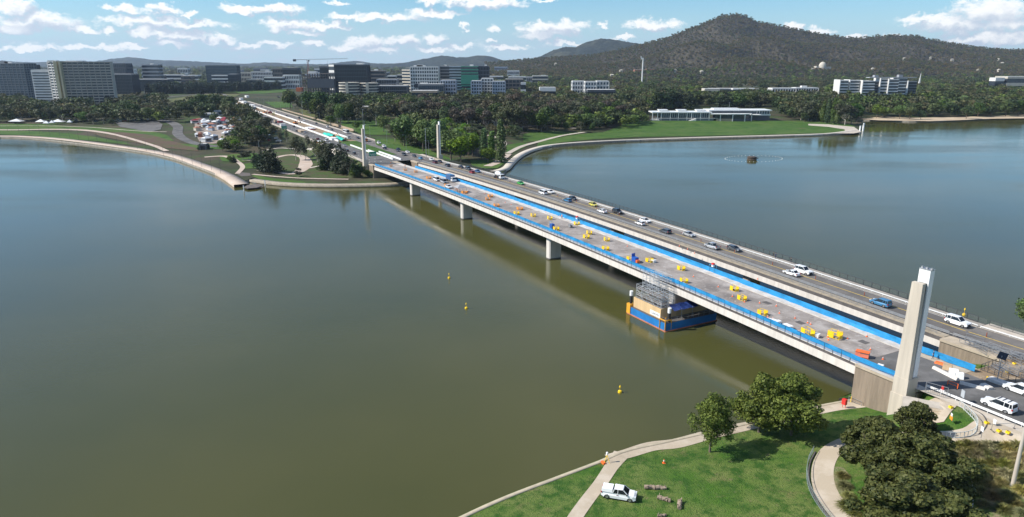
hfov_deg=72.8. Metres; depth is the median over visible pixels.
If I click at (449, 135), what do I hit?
broadleaf tree
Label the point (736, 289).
barrier cage
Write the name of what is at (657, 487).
fallen log
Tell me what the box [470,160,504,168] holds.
lawn
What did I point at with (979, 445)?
tussock
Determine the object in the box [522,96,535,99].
gum tree
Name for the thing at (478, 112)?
broadleaf tree
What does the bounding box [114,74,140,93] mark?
office building
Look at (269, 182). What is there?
path
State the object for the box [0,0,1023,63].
sky
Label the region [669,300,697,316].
blue tarpaulin
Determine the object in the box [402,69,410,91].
office building
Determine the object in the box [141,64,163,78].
office building
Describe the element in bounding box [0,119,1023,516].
water
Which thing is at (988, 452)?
tussock
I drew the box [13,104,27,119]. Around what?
gum tree
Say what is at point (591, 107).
gum tree
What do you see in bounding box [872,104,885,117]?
broadleaf tree
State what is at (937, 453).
broadleaf tree
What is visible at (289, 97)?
broadleaf tree
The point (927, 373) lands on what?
road
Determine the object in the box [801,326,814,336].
barrier cage
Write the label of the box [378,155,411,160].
road
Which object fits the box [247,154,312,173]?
path
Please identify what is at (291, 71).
office building
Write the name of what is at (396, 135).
broadleaf tree
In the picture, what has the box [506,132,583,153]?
path
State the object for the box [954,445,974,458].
tussock
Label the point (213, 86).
cypress tree
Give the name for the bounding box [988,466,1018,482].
tussock
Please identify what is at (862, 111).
broadleaf tree
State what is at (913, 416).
broadleaf tree
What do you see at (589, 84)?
apartment block
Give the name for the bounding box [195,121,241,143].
car park
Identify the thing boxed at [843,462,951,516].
broadleaf tree
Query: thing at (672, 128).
lawn
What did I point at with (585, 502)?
path
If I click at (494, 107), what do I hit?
broadleaf tree
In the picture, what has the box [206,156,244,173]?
path
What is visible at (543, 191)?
car
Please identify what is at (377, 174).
abutment
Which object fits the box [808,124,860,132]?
path
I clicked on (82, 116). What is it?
broadleaf tree
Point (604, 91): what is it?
office building
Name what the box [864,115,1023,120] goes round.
beach
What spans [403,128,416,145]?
broadleaf tree
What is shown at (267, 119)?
gum tree
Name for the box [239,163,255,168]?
lawn
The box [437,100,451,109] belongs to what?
broadleaf tree
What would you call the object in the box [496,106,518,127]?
gum tree
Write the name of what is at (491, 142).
poplar tree
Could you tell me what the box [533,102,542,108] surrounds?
gum tree
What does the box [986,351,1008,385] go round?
solar camera mast
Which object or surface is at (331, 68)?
office building
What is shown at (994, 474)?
tussock
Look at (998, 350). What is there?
steel frame stack
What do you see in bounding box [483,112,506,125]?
gum tree
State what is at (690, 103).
conifer tree
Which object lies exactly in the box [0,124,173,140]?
lawn
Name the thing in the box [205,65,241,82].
office building
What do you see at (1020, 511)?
tussock
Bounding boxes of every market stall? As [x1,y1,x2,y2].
[190,119,199,122]
[201,136,211,141]
[210,134,217,139]
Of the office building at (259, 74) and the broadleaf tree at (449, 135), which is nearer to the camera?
the broadleaf tree at (449, 135)
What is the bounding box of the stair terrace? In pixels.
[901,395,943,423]
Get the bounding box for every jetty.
[238,172,250,175]
[244,184,263,189]
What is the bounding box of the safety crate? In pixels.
[855,349,869,358]
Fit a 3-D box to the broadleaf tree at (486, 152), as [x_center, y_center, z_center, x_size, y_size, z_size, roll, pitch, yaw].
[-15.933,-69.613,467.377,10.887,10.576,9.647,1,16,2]
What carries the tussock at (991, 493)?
on the garden bed at (990, 512)
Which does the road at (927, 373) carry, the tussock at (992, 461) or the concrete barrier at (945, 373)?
the concrete barrier at (945, 373)
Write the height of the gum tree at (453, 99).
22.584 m
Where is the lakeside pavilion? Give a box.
[648,102,771,120]
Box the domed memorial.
[814,62,830,68]
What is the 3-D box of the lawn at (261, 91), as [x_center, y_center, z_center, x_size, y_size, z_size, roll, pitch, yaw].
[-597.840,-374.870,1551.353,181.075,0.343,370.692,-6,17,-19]
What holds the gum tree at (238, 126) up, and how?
on the land at (189, 132)
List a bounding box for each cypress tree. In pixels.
[152,84,157,91]
[168,84,173,93]
[177,83,182,93]
[189,83,195,93]
[197,83,202,93]
[210,82,215,92]
[236,81,242,91]
[255,81,260,90]
[262,81,267,90]
[276,81,281,88]
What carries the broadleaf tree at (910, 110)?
on the land at (189, 132)
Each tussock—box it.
[833,497,860,511]
[834,470,852,480]
[835,479,854,490]
[840,490,859,499]
[842,507,862,516]
[953,440,968,452]
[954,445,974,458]
[962,438,978,451]
[967,448,988,460]
[967,475,990,488]
[968,439,990,454]
[972,456,992,469]
[973,497,992,509]
[978,477,1002,489]
[980,439,999,450]
[980,448,996,459]
[980,464,994,477]
[981,488,1003,501]
[982,455,1001,470]
[986,468,1002,477]
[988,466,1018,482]
[988,502,1015,516]
[990,449,1004,459]
[990,476,1010,488]
[992,439,1006,451]
[993,456,1012,470]
[996,486,1022,501]
[997,449,1016,460]
[998,439,1016,450]
[1001,496,1023,508]
[1004,459,1023,470]
[1006,439,1023,451]
[1006,450,1023,460]
[1008,468,1023,481]
[1008,483,1023,496]
[1011,506,1023,516]
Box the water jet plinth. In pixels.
[747,156,757,160]
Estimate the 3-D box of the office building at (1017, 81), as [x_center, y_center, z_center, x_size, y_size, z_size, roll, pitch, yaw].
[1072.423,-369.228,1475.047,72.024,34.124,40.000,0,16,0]
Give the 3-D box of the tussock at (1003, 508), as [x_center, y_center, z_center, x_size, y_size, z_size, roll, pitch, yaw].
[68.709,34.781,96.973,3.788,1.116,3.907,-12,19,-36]
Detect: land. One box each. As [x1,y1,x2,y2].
[0,70,1023,186]
[465,363,1016,516]
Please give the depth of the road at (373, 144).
562.93 m
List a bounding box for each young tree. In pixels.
[277,130,282,143]
[284,136,300,159]
[294,137,304,155]
[299,143,309,159]
[304,136,309,146]
[309,138,320,161]
[311,140,325,154]
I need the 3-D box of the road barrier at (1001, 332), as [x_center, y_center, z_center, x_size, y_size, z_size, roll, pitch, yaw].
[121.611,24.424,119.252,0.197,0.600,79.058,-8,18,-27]
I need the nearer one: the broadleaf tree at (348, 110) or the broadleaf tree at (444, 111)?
the broadleaf tree at (444, 111)
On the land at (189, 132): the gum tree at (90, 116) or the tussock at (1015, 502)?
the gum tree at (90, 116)
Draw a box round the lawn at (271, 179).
[253,175,304,182]
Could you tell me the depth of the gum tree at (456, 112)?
649.95 m
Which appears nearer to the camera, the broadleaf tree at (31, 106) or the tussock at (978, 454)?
the tussock at (978, 454)
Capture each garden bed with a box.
[91,132,197,150]
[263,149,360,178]
[834,467,850,498]
[976,447,1023,516]
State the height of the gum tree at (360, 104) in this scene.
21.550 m
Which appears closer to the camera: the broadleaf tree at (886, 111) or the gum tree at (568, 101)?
the gum tree at (568, 101)
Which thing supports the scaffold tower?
on the work barge
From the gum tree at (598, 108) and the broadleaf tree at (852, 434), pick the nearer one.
the broadleaf tree at (852, 434)
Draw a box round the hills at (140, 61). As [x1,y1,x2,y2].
[1,57,393,67]
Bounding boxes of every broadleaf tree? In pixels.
[27,102,42,120]
[74,111,88,123]
[114,100,131,119]
[125,103,141,121]
[177,102,185,115]
[187,98,198,113]
[194,93,210,102]
[207,94,221,106]
[217,139,223,150]
[220,95,235,105]
[247,112,262,118]
[248,125,267,145]
[281,88,296,108]
[300,91,312,111]
[308,98,319,116]
[311,91,329,114]
[325,91,346,107]
[325,115,336,123]
[332,103,344,123]
[342,102,353,123]
[349,171,357,176]
[352,121,361,127]
[356,165,366,174]
[376,115,391,131]
[390,114,413,145]
[394,129,405,144]
[403,112,429,127]
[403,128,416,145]
[404,96,415,101]
[410,119,431,150]
[422,120,449,145]
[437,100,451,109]
[437,106,452,119]
[440,118,450,123]
[440,129,468,159]
[445,122,458,127]
[445,135,471,162]
[450,101,460,107]
[466,134,479,156]
[474,107,483,125]
[481,148,495,158]
[487,102,501,123]
[520,100,534,106]
[520,109,536,130]
[531,111,550,131]
[537,106,557,129]
[548,114,563,131]
[562,122,569,129]
[580,106,591,125]
[597,102,605,107]
[605,106,618,112]
[612,100,621,106]
[687,392,737,452]
[729,372,786,432]
[730,93,748,107]
[745,91,759,108]
[762,371,828,435]
[800,112,809,120]
[839,415,901,446]
[839,416,929,482]
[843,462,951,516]
[846,103,860,123]
[857,104,864,120]
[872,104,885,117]
[879,107,890,117]
[890,104,906,118]
[893,401,941,434]
[895,431,987,499]
[904,106,918,118]
[915,484,989,516]
[916,110,926,118]
[934,103,943,116]
[960,105,975,117]
[973,102,986,116]
[987,104,997,115]
[996,100,1015,115]
[1014,100,1023,114]
[1015,298,1023,318]
[1015,304,1023,321]
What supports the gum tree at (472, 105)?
on the land at (189, 132)
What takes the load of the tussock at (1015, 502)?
on the garden bed at (990, 512)
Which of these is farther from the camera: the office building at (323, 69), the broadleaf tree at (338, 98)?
the office building at (323, 69)
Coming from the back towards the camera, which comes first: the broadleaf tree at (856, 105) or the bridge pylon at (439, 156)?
the broadleaf tree at (856, 105)
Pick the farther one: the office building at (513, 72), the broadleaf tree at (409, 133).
the office building at (513, 72)
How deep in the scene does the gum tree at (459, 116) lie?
649.89 m
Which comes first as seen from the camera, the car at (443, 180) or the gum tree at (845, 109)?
the car at (443, 180)
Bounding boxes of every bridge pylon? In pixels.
[361,124,368,169]
[436,121,442,159]
[887,266,935,414]
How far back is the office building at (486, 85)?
1087.18 m
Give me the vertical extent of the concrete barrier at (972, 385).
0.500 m
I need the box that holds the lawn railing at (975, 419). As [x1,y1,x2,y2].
[940,401,977,437]
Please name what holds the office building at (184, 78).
on the land at (189, 132)
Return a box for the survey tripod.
[601,452,609,464]
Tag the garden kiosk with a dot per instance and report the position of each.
(204, 146)
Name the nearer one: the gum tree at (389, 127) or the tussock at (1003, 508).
the tussock at (1003, 508)
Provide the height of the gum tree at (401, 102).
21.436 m
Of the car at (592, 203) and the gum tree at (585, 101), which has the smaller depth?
the car at (592, 203)
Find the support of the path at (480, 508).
on the land at (751, 473)
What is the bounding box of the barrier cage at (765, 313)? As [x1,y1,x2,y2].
[757,308,767,315]
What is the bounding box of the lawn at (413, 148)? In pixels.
[374,138,452,160]
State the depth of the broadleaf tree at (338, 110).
687.13 m
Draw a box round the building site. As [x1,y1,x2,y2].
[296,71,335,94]
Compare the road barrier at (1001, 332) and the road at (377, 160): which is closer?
the road barrier at (1001, 332)
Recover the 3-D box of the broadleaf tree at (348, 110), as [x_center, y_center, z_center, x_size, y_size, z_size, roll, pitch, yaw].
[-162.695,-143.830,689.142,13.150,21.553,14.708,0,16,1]
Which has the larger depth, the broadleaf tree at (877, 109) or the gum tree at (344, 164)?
the broadleaf tree at (877, 109)
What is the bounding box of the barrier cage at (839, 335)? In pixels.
[827,328,842,339]
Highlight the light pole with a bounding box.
[1009,427,1023,486]
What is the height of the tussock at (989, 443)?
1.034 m
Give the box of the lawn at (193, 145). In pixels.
[182,144,221,148]
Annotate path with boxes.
[0,129,168,150]
[69,126,158,131]
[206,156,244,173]
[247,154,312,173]
[249,179,409,186]
[252,174,347,179]
[262,147,335,167]
[484,154,511,165]
[489,130,855,171]
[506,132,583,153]
[567,451,629,516]
[605,401,864,457]
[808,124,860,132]
[811,421,987,516]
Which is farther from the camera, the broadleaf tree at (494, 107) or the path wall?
the broadleaf tree at (494, 107)
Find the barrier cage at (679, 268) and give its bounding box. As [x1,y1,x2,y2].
[677,265,685,270]
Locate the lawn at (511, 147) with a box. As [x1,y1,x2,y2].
[506,143,527,153]
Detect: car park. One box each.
[115,121,162,130]
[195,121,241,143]
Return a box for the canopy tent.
[454,184,466,190]
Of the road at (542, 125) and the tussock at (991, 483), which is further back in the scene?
the road at (542, 125)
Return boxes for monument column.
[641,56,643,81]
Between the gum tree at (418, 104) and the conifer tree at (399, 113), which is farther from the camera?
the conifer tree at (399, 113)
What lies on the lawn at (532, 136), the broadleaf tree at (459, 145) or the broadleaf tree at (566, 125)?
the broadleaf tree at (566, 125)
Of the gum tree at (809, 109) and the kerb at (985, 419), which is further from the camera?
the gum tree at (809, 109)
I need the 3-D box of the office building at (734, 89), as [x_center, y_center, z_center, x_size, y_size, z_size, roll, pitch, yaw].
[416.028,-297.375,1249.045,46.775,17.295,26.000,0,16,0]
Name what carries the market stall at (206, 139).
on the car park at (215, 131)
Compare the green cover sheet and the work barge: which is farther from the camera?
the green cover sheet
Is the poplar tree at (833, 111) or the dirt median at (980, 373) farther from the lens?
the poplar tree at (833, 111)
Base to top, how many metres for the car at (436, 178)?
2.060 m
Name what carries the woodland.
on the land at (189, 132)
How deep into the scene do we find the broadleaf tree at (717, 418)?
115.76 m
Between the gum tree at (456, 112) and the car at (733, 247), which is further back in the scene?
the gum tree at (456, 112)
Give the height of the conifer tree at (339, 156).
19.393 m
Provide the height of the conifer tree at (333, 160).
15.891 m
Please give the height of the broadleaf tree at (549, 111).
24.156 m
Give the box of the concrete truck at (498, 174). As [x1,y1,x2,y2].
[494,171,504,178]
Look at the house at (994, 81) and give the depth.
1455.91 m
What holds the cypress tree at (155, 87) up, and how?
on the land at (189, 132)
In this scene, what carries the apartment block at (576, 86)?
on the land at (189, 132)
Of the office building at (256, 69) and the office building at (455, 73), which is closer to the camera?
the office building at (455, 73)
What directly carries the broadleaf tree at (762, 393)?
on the land at (751, 473)
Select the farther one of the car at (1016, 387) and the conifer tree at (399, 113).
the conifer tree at (399, 113)
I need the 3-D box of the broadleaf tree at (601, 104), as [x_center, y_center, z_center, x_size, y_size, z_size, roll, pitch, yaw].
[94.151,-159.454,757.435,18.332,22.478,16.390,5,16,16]
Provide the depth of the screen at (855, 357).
171.66 m
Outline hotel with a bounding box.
[31,60,117,105]
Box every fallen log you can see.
[644,485,666,489]
[657,493,670,501]
[657,512,666,516]
[677,497,681,509]
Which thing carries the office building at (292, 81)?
on the lawn at (261, 91)
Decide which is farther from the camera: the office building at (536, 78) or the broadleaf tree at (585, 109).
the office building at (536, 78)
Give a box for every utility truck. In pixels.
[601,482,636,502]
[704,242,720,249]
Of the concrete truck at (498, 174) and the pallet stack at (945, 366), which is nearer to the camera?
the pallet stack at (945, 366)
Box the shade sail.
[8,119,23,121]
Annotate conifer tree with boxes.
[250,150,256,164]
[252,147,263,169]
[257,146,270,171]
[261,144,286,172]
[315,155,329,169]
[322,143,334,169]
[328,142,347,172]
[329,145,337,166]
[337,151,350,173]
[349,160,362,173]
[395,98,403,117]
[649,88,664,108]
[658,87,676,108]
[659,86,680,107]
[674,88,685,108]
[682,91,699,108]
[712,90,735,107]
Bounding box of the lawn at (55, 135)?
[0,130,130,144]
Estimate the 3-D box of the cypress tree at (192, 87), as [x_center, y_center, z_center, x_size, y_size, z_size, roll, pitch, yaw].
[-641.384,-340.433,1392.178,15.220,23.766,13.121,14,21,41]
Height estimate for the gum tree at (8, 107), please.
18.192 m
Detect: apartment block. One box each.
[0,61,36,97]
[571,81,583,92]
[583,81,596,92]
[596,81,609,88]
[833,75,916,101]
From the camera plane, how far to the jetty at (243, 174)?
417.03 m
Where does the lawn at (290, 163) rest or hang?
on the land at (189, 132)
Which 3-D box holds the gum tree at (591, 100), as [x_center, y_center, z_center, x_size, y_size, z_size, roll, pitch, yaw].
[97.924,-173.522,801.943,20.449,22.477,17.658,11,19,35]
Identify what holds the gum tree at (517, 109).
on the land at (189, 132)
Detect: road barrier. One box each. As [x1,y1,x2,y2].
[926,385,1023,426]
[953,332,1023,356]
[980,326,1023,339]
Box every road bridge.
[374,163,899,373]
[418,159,986,346]
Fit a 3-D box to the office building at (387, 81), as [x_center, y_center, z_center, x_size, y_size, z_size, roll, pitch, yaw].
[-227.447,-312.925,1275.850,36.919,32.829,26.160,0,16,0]
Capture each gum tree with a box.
[0,105,14,118]
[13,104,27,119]
[40,107,56,119]
[51,106,73,122]
[61,103,81,119]
[86,113,97,123]
[93,112,109,123]
[162,102,175,106]
[234,124,248,135]
[236,152,246,159]
[237,126,251,143]
[244,150,251,158]
[247,127,267,146]
[248,119,265,124]
[261,117,272,125]
[294,168,301,174]
[316,143,335,159]
[325,103,346,122]
[338,159,356,173]
[342,97,358,103]
[352,101,364,120]
[353,107,373,123]
[367,105,385,124]
[385,124,395,141]
[398,100,406,112]
[399,105,414,115]
[403,102,426,109]
[409,101,426,114]
[417,93,431,97]
[425,102,437,108]
[428,93,441,97]
[432,98,447,102]
[436,102,446,109]
[447,108,460,122]
[448,98,462,104]
[450,110,463,123]
[459,107,475,123]
[463,103,484,121]
[463,126,480,138]
[479,99,494,111]
[480,110,491,125]
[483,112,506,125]
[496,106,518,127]
[497,98,513,103]
[498,106,524,125]
[504,100,520,105]
[505,94,520,99]
[512,105,533,129]
[514,92,524,96]
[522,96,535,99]
[531,93,543,97]
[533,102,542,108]
[542,105,561,126]
[544,99,563,103]
[555,105,572,122]
[555,106,568,113]
[564,99,576,104]
[564,106,578,112]
[565,97,582,101]
[568,110,583,116]
[569,102,584,106]
[571,100,589,104]
[576,121,584,128]
[580,105,601,117]
[587,103,607,116]
[589,98,602,102]
[601,100,611,106]
[614,105,627,115]
[623,103,634,113]
[794,102,811,119]
[801,100,816,120]
[833,103,858,124]
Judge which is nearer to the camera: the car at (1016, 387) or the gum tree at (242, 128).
the car at (1016, 387)
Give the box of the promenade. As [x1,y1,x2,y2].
[0,135,248,186]
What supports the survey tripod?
on the land at (751, 473)
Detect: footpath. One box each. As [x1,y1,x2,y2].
[248,101,433,157]
[270,123,369,162]
[856,323,1023,431]
[930,397,1023,450]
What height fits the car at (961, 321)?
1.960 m
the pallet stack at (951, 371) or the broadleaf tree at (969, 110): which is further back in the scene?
the broadleaf tree at (969, 110)
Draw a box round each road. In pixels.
[149,119,238,146]
[239,100,434,161]
[252,110,396,164]
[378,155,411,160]
[486,125,575,128]
[869,351,1023,426]
[951,328,1023,358]
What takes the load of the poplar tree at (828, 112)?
on the lawn at (672, 128)
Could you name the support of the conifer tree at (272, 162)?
on the land at (189, 132)
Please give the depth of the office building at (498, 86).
1053.99 m
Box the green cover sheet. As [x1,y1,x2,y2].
[323,132,347,139]
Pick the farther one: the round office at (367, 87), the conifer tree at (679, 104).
the round office at (367, 87)
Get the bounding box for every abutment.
[368,161,402,177]
[410,158,444,172]
[851,351,975,412]
[938,328,1023,364]
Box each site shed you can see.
[200,113,218,118]
[214,110,233,115]
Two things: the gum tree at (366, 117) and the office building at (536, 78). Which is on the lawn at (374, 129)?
the gum tree at (366, 117)
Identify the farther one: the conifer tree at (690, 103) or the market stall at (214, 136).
the conifer tree at (690, 103)
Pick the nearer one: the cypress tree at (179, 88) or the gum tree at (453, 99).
the gum tree at (453, 99)
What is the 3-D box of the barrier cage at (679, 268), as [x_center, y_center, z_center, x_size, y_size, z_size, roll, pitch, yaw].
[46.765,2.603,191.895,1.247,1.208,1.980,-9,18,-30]
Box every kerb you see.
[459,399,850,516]
[966,406,986,433]
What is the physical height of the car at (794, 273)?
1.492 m
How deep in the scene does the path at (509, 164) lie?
592.78 m
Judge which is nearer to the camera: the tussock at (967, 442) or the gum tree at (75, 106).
the tussock at (967, 442)
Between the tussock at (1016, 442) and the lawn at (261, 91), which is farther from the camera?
the lawn at (261, 91)
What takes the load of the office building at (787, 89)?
on the land at (189, 132)
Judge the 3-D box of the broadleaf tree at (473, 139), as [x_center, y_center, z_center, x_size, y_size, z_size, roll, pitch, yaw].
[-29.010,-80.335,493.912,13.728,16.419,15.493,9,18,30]
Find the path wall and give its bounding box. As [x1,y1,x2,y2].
[808,451,828,516]
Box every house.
[539,87,555,93]
[701,88,719,91]
[989,77,1004,85]
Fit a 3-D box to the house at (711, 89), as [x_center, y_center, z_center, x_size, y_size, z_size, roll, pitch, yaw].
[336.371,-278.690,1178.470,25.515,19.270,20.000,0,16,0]
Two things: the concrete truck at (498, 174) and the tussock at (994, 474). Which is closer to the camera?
the tussock at (994, 474)
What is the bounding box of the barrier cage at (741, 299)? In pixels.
[737,294,746,300]
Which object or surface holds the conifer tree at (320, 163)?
on the lawn at (290, 163)
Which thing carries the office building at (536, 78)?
on the land at (189, 132)
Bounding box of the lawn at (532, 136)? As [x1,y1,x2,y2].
[523,131,580,141]
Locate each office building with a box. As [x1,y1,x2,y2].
[113,63,133,73]
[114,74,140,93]
[139,79,173,90]
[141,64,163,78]
[164,74,187,81]
[177,68,189,74]
[181,75,194,83]
[188,75,201,80]
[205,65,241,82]
[211,75,227,83]
[227,74,240,81]
[241,72,252,81]
[246,79,261,85]
[251,71,272,81]
[253,68,267,70]
[264,77,285,88]
[272,68,282,76]
[282,68,300,74]
[283,75,301,88]
[319,66,330,92]
[328,65,334,92]
[334,63,370,92]
[371,69,386,82]
[376,79,398,84]
[378,85,409,93]
[387,75,396,78]
[397,74,401,84]
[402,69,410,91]
[410,65,439,90]
[411,90,438,97]
[418,83,444,92]
[439,65,449,79]
[440,80,456,93]
[449,66,461,91]
[461,65,478,90]
[471,80,481,95]
[478,65,489,79]
[481,78,493,92]
[490,76,502,80]
[492,81,505,93]
[494,67,507,72]
[505,79,523,90]
[507,70,519,75]
[508,76,525,80]
[521,82,525,90]
[532,75,547,82]
[586,89,615,94]
[731,88,758,90]
[767,88,796,91]
[791,86,818,91]
[995,76,1023,87]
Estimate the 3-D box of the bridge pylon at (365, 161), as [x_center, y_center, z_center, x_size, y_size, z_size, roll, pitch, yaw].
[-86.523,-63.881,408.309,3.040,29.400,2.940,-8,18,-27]
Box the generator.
[631,253,639,262]
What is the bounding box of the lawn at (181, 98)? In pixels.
[164,92,239,105]
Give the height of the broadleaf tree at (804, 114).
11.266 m
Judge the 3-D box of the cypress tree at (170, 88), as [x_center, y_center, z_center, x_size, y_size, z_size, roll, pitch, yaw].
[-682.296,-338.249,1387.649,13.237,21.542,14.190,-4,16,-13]
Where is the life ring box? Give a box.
[841,398,847,406]
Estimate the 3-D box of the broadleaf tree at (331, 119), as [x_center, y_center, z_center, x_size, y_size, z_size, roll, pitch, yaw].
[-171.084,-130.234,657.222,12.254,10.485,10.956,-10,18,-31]
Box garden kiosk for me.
[199,143,209,149]
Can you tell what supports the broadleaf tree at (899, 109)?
on the land at (189, 132)
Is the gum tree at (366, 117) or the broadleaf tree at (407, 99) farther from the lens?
the broadleaf tree at (407, 99)
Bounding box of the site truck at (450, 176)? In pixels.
[446,173,456,181]
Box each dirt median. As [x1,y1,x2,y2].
[237,101,355,141]
[966,357,1023,385]
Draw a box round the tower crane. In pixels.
[293,58,343,91]
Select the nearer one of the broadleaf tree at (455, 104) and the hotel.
the broadleaf tree at (455, 104)
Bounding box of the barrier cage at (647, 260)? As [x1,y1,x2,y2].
[645,257,653,262]
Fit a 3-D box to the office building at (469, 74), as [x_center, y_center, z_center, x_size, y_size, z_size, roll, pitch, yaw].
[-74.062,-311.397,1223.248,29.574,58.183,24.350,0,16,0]
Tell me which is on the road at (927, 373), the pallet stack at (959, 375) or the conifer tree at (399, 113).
the pallet stack at (959, 375)
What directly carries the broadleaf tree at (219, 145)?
on the land at (189, 132)
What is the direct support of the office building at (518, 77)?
on the land at (189, 132)
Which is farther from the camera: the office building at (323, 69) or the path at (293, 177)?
the office building at (323, 69)
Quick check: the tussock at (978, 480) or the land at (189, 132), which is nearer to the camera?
the tussock at (978, 480)
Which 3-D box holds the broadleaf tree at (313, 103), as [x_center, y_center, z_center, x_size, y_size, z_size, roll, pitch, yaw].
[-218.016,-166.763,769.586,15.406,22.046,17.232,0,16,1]
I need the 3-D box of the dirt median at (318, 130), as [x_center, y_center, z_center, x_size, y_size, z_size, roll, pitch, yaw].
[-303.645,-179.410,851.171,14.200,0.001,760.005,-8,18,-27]
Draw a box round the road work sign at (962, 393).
[961,389,965,398]
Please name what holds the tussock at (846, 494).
on the garden bed at (842, 469)
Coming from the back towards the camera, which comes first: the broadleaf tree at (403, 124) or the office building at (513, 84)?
the office building at (513, 84)
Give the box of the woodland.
[0,12,1023,150]
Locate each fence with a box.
[925,382,948,398]
[981,358,1023,382]
[989,320,1023,334]
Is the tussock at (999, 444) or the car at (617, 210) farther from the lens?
the car at (617, 210)
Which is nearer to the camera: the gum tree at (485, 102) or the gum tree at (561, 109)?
the gum tree at (485, 102)
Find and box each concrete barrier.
[932,366,958,379]
[959,381,985,390]
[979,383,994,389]
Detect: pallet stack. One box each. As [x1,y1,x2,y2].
[942,363,952,369]
[948,368,958,374]
[954,371,963,379]
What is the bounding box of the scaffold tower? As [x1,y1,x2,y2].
[636,269,673,308]
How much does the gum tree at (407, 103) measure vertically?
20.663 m
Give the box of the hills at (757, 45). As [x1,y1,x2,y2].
[485,15,1023,82]
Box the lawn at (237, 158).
[219,153,256,161]
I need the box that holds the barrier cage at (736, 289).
[730,285,738,291]
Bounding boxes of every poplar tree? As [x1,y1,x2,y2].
[478,128,487,158]
[487,131,495,159]
[494,119,507,162]
[820,101,826,121]
[824,99,831,122]
[830,97,837,123]
[834,99,842,123]
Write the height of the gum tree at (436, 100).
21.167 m
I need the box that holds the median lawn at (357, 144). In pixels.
[341,141,395,155]
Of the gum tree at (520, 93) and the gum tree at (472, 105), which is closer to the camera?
the gum tree at (472, 105)
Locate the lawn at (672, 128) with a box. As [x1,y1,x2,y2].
[537,121,854,145]
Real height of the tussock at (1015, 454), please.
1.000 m
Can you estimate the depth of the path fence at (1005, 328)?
151.38 m
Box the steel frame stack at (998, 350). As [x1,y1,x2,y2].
[959,333,1023,378]
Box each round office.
[339,82,359,95]
[360,82,378,94]
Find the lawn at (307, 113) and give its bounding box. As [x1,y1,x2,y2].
[298,108,326,121]
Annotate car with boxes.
[433,176,439,180]
[440,178,446,182]
[538,189,547,194]
[589,201,597,206]
[597,208,607,212]
[612,208,622,213]
[635,220,645,225]
[639,217,650,222]
[659,228,671,233]
[682,231,694,236]
[727,244,741,251]
[783,269,800,276]
[794,264,812,274]
[869,297,892,307]
[944,313,971,327]
[980,396,1018,414]
[1002,382,1023,395]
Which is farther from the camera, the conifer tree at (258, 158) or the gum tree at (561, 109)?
the gum tree at (561, 109)
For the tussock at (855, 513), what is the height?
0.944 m
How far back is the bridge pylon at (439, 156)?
432.45 m
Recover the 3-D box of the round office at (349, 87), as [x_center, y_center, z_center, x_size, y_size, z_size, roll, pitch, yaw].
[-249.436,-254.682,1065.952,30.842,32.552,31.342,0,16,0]
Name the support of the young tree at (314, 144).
on the lawn at (290, 163)
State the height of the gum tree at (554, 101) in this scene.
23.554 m
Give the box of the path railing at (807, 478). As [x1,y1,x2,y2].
[806,447,832,516]
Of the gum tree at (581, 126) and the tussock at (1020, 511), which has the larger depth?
the gum tree at (581, 126)
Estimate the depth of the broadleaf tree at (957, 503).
90.13 m
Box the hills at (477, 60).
[323,55,504,69]
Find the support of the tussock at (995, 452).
on the garden bed at (990, 512)
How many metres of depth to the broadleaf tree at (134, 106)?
735.88 m
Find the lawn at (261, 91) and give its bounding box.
[225,89,285,93]
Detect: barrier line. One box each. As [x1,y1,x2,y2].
[236,103,338,141]
[239,101,346,136]
[282,109,353,130]
[368,149,392,159]
[379,151,400,159]
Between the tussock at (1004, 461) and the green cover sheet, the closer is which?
the tussock at (1004, 461)
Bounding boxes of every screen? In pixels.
[375,164,894,374]
[415,166,975,370]
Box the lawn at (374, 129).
[338,120,390,134]
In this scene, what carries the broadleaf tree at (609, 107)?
on the land at (189, 132)
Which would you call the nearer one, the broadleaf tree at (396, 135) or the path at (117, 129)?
the broadleaf tree at (396, 135)
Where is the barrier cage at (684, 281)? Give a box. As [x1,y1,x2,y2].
[680,277,687,282]
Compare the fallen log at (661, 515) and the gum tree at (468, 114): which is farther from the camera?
the gum tree at (468, 114)
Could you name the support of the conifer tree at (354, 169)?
on the land at (189, 132)
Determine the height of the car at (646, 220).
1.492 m
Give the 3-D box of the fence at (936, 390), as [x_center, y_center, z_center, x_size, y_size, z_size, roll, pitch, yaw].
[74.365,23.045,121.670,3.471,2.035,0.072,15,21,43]
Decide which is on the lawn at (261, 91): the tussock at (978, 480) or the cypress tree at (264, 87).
the cypress tree at (264, 87)
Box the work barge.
[626,290,716,331]
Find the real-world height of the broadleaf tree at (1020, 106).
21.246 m
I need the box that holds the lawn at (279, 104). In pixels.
[266,102,292,107]
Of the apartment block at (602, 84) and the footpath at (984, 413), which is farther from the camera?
the apartment block at (602, 84)
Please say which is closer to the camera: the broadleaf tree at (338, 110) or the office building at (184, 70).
the broadleaf tree at (338, 110)
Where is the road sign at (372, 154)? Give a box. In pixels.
[369,151,376,159]
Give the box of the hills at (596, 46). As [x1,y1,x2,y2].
[537,38,637,57]
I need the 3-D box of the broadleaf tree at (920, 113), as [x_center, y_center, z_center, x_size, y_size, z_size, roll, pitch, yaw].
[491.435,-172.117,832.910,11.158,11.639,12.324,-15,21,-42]
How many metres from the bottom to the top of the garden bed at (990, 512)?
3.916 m
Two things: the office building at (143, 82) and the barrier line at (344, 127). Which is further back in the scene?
the office building at (143, 82)
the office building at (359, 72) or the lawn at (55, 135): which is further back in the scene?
the office building at (359, 72)

